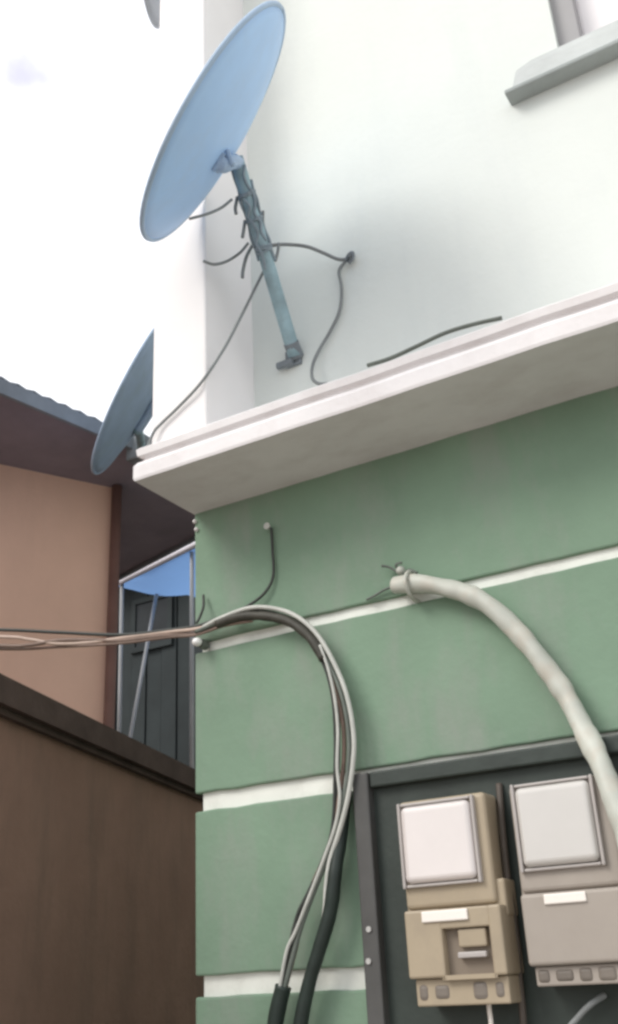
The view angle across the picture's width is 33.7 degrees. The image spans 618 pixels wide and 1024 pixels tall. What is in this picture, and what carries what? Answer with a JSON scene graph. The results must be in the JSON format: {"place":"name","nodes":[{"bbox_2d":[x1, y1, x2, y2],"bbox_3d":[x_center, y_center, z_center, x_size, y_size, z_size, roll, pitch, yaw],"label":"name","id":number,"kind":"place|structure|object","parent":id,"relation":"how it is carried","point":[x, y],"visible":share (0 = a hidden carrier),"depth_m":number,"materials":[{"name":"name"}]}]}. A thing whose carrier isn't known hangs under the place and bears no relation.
{"place":"outdoors","nodes":[
{"label":"outdoors","id":0,"kind":"place"},
{"bbox_2d":[0,0,193,550],"label":"sky","id":1,"kind":"structure","parent":0,"point":[79,79],"materials":[{"name":"white"}]},
{"bbox_2d":[0,376,194,729],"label":"neighbour house","id":2,"kind":"structure","parent":0,"point":[79,540],"depth_m":4.51,"materials":[{"name":"paint"}]},
{"bbox_2d":[115,587,202,768],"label":"shed","id":3,"kind":"structure","parent":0,"point":[162,723],"depth_m":9.06,"materials":[{"name":"metal"}]},
{"bbox_2d":[130,595,172,653],"bbox_3d":[-1.430,1.003,9.284,0.469,0.513,0.027,-16,-28,26],"label":"window","id":4,"kind":"structure","parent":3,"relation":"in","point":[141,608],"depth_m":9.29,"materials":[{"name":"grey glass"}]},
{"label":"ground","id":5,"kind":"structure","parent":0,"visible":0},
{"bbox_2d":[0,673,203,1023],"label":"boundary wall","id":6,"kind":"structure","parent":5,"relation":"on","point":[97,872],"depth_m":3.41,"materials":[{"name":"brown wood"}]},
{"bbox_2d":[117,542,194,767],"bbox_3d":[-0.674,2.203,6.285,1.178,4.372,2.664,-4,-24,3],"label":"canopy","id":7,"kind":"object","parent":5,"relation":"on","point":[172,574],"visible":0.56,"depth_m":6.73,"materials":[{"name":"blue fabric"}]},
{"bbox_2d":[133,0,617,1023],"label":"two storey house","id":8,"kind":"structure","parent":5,"relation":"on","point":[437,166],"depth_m":2.19,"materials":[{"name":"green paint"}]},
{"bbox_2d":[0,626,201,645],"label":"cable","id":9,"kind":"object","parent":8,"relation":"attached to","point":[86,642],"visible":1,"depth_m":2.33,"materials":[{"name":"beige rubber"}]},
{"bbox_2d":[91,327,153,474],"bbox_3d":[-0.692,-0.444,4.104,0.350,0.684,0.969,4,-25,-15],"label":"satellite dish","id":10,"kind":"object","parent":8,"relation":"attached to","point":[128,416],"visible":0.6,"depth_m":3.81,"materials":[{"name":"painted metal"},{"name":"blue-grey metal"}]},
{"bbox_2d":[0,620,252,649],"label":"cable","id":11,"kind":"object","parent":8,"relation":"attached to","point":[139,641],"visible":1,"depth_m":2.31,"materials":[{"name":"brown rubber"}]},
{"bbox_2d":[144,0,159,28],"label":"satellite dish","id":12,"kind":"object","parent":8,"relation":"attached to","point":[152,9],"visible":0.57,"depth_m":4.62,"materials":[{"name":"white metal"}]},
{"bbox_2d":[0,609,340,984],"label":"cable","id":13,"kind":"object","parent":8,"relation":"attached to","point":[297,915],"visible":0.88,"depth_m":2.29,"materials":[{"name":"rubber"}]},
{"bbox_2d":[215,611,327,661],"bbox_3d":[-0.083,0.267,2.159,0.272,0.150,0.022,-16,-28,26],"label":"cable wrap","id":14,"kind":"object","parent":13,"relation":"attached to","point":[306,634],"visible":1,"depth_m":2.15,"materials":[{"name":"grey plastic"}]},
{"bbox_2d":[194,623,351,987],"bbox_3d":[-0.075,0.548,2.038,0.373,0.750,0.010,-16,-28,26],"label":"cable","id":15,"kind":"object","parent":13,"relation":"attached to","point":[348,762],"visible":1,"depth_m":1.95,"materials":[{"name":"grey rubber"}]},
{"bbox_2d":[267,983,291,1023],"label":"black sleeve","id":16,"kind":"object","parent":13,"relation":"attached to","point":[278,1006],"visible":0.99,"depth_m":1.86,"materials":[{"name":"black rubber"}]},
{"bbox_2d":[0,626,345,984],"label":"cable","id":17,"kind":"object","parent":8,"relation":"attached to","point":[343,760],"visible":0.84,"depth_m":2.29,"materials":[{"name":"brown rubber"}]},
{"bbox_2d":[195,594,204,623],"bbox_3d":[-0.243,0.218,2.303,0.026,0.074,0.015,20,-33,-41],"label":"thin wire","id":18,"kind":"object","parent":8,"relation":"attached to","point":[202,609],"visible":1,"depth_m":2.30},
{"bbox_2d":[192,637,209,649],"bbox_3d":[-0.239,0.295,2.279,0.024,0.024,0.062,-16,-28,26],"label":"corner insulator","id":19,"kind":"object","parent":8,"relation":"attached to","point":[202,644],"visible":1,"depth_m":2.27,"materials":[{"name":"white ceramic"}]},
{"bbox_2d":[147,271,262,445],"bbox_3d":[-0.239,-0.366,2.338,0.286,0.438,0.048,-7,-25,9],"label":"coaxial cable","id":20,"kind":"object","parent":8,"relation":"attached to","point":[166,418],"visible":0.98,"depth_m":2.30,"materials":[{"name":"grey rubber"}]},
{"bbox_2d":[139,0,303,369],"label":"satellite dish","id":21,"kind":"object","parent":8,"relation":"attached to","point":[197,157],"visible":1,"depth_m":2.14,"materials":[{"name":"blue metal"}]},
{"bbox_2d":[189,198,232,219],"bbox_3d":[-0.218,-0.684,2.295,0.109,0.099,0.017,11,-28,-27],"label":"wire","id":22,"kind":"object","parent":21,"relation":"attached to","point":[212,211],"visible":1,"depth_m":2.28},
{"bbox_2d":[203,242,248,265],"bbox_3d":[-0.197,-0.607,2.409,0.111,0.074,0.026,3,-25,-14],"label":"wire","id":23,"kind":"object","parent":21,"relation":"attached to","point":[229,259],"visible":1,"depth_m":2.41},
{"bbox_2d":[234,196,237,214],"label":"wire","id":24,"kind":"object","parent":21,"relation":"attached to","point":[235,206],"visible":1,"depth_m":2.35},
{"bbox_2d":[241,220,245,237],"bbox_3d":[-0.151,-0.655,2.362,0.016,0.046,0.008,-16,-28,26],"label":"wire","id":25,"kind":"object","parent":21,"relation":"hanging from","point":[243,229],"visible":1,"depth_m":2.36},
{"bbox_2d":[241,245,252,278],"bbox_3d":[-0.146,-0.591,2.398,0.032,0.092,0.013,-5,-25,5],"label":"wire","id":26,"kind":"object","parent":21,"relation":"hanging from","point":[245,261],"visible":0.98,"depth_m":2.39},
{"bbox_2d":[274,242,279,261],"bbox_3d":[-0.075,-0.614,2.410,0.020,0.049,0.007,-16,-28,26],"label":"wire","id":27,"kind":"object","parent":21,"relation":"attached to","point":[278,250],"visible":0.93,"depth_m":2.41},
{"bbox_2d":[264,523,271,529],"bbox_3d":[-0.088,0.036,2.301,0.015,0.016,0.030,-16,-28,26],"label":"wall hook","id":28,"kind":"object","parent":8,"relation":"attached to","point":[266,526],"depth_m":2.29,"materials":[{"name":"metal"}]},
{"bbox_2d":[203,528,274,624],"bbox_3d":[-0.159,0.146,2.280,0.180,0.202,0.011,-12,-26,20],"label":"thin wire","id":29,"kind":"object","parent":28,"relation":"hanging from","point":[272,577],"visible":0.75,"depth_m":2.25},
{"bbox_2d":[202,605,356,916],"bbox_3d":[-0.057,0.573,2.021,0.367,0.837,0.033,-16,-28,26],"label":"cable","id":30,"kind":"object","parent":8,"relation":"attached to","point":[310,627],"visible":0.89,"depth_m":2.00,"materials":[{"name":"rubber"}]},
{"bbox_2d":[278,644,340,986],"bbox_3d":[-0.003,0.571,1.974,0.160,0.634,0.007,-16,-28,26],"label":"cable","id":31,"kind":"object","parent":8,"relation":"attached to","point":[332,832],"visible":1,"depth_m":1.93,"materials":[{"name":"rubber"}]},
{"bbox_2d":[286,661,335,969],"bbox_3d":[-0.001,0.581,1.980,0.145,0.622,0.007,-16,-28,26],"label":"cable","id":32,"kind":"object","parent":8,"relation":"attached to","point":[334,769],"visible":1,"depth_m":1.98,"materials":[{"name":"rubber"}]},
{"bbox_2d":[293,789,352,1023],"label":"black hose","id":33,"kind":"object","parent":8,"relation":"hanging from","point":[319,948],"visible":0.94,"depth_m":1.86,"materials":[{"name":"black rubber"}]},
{"bbox_2d":[344,251,354,263],"bbox_3d":[0.096,-0.614,2.448,0.024,0.049,0.054,2,-25,-11],"label":"wall nail","id":34,"kind":"object","parent":8,"relation":"attached to","point":[351,254],"depth_m":2.44,"materials":[{"name":"black metal"}]},
{"bbox_2d":[272,243,344,261],"bbox_3d":[-0.001,-0.624,2.447,0.195,0.050,0.020,1,-25,-8],"label":"coaxial cable","id":35,"kind":"object","parent":34,"relation":"attached to","point":[313,249],"visible":0.93,"depth_m":2.45,"materials":[{"name":"grey rubber"}]},
{"bbox_2d":[310,261,346,384],"bbox_3d":[0.046,-0.442,2.397,0.109,0.338,0.027,-16,-28,26],"label":"coaxial cable","id":36,"kind":"object","parent":34,"relation":"attached to","point":[331,327],"visible":0.94,"depth_m":2.40,"materials":[{"name":"grey rubber"}]},
{"bbox_2d":[396,566,420,602],"bbox_3d":[0.189,0.140,2.052,0.041,0.084,0.063,-16,-28,26],"label":"cable clip","id":37,"kind":"object","parent":8,"relation":"attached to","point":[400,570],"visible":0.95,"depth_m":2.03,"materials":[{"name":"white plastic"}]},
{"bbox_2d":[381,565,396,572],"bbox_3d":[0.165,0.116,2.094,0.033,0.022,0.007,-9,-25,13],"label":"wire end","id":38,"kind":"object","parent":37,"relation":"attached to","point":[390,567],"visible":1,"depth_m":2.09,"materials":[{"name":"black plastic"}]},
{"bbox_2d":[402,568,417,574],"bbox_3d":[0.204,0.122,2.061,0.006,0.018,0.041,17,-31,-37],"label":"wire end","id":39,"kind":"object","parent":37,"relation":"attached to","point":[414,571],"visible":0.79,"depth_m":2.06,"materials":[{"name":"black plastic"}]},
{"bbox_2d":[367,316,501,366],"bbox_3d":[0.240,-0.333,1.982,0.285,0.022,0.008,-16,-28,26],"label":"loose wire","id":40,"kind":"object","parent":8,"relation":"on","point":[435,337],"visible":1,"depth_m":1.98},
{"bbox_2d":[353,735,617,1023],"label":"meter board","id":41,"kind":"object","parent":8,"relation":"attached to","point":[390,984],"visible":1,"depth_m":1.82,"materials":[{"name":"metal"}]},
{"bbox_2d":[396,792,523,1006],"bbox_3d":[0.255,0.663,1.755,0.184,0.333,0.090,-16,-28,26],"label":"electricity meter","id":42,"kind":"object","parent":41,"relation":"attached to","point":[459,888],"visible":1,"depth_m":1.72,"materials":[{"name":"beige plastic"}]},
{"bbox_2d":[486,1004,493,1023],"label":"meter wire","id":43,"kind":"object","parent":42,"relation":"hanging from","point":[489,1013],"visible":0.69,"depth_m":1.67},
{"bbox_2d":[496,783,526,1023],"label":"meter cable","id":44,"kind":"object","parent":41,"relation":"attached to","point":[507,875],"visible":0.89,"depth_m":1.75,"materials":[{"name":"rubber"}]},
{"bbox_2d":[509,774,617,986],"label":"electricity meter","id":45,"kind":"object","parent":41,"relation":"attached to","point":[567,848],"visible":0.96,"depth_m":1.64,"materials":[{"name":"grey plastic"}]},
{"bbox_2d":[568,992,606,1023],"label":"meter cable","id":46,"kind":"object","parent":45,"relation":"attached to","point":[585,1009],"visible":1,"depth_m":1.60,"materials":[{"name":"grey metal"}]},
{"bbox_2d":[390,574,617,846],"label":"service cable","id":47,"kind":"object","parent":8,"relation":"attached to","point":[515,630],"visible":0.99,"depth_m":1.82,"materials":[{"name":"white plastic"}]},
{"bbox_2d":[366,586,389,600],"bbox_3d":[0.148,0.166,2.092,0.071,0.018,0.007,-19,-29,31],"label":"wire end","id":48,"kind":"object","parent":47,"relation":"attached to","point":[377,593],"visible":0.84,"depth_m":2.10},
{"bbox_2d":[504,0,617,105],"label":"window","id":49,"kind":"structure","parent":8,"relation":"in","point":[586,30],"depth_m":2.32,"materials":[{"name":"concrete"}]}
]}

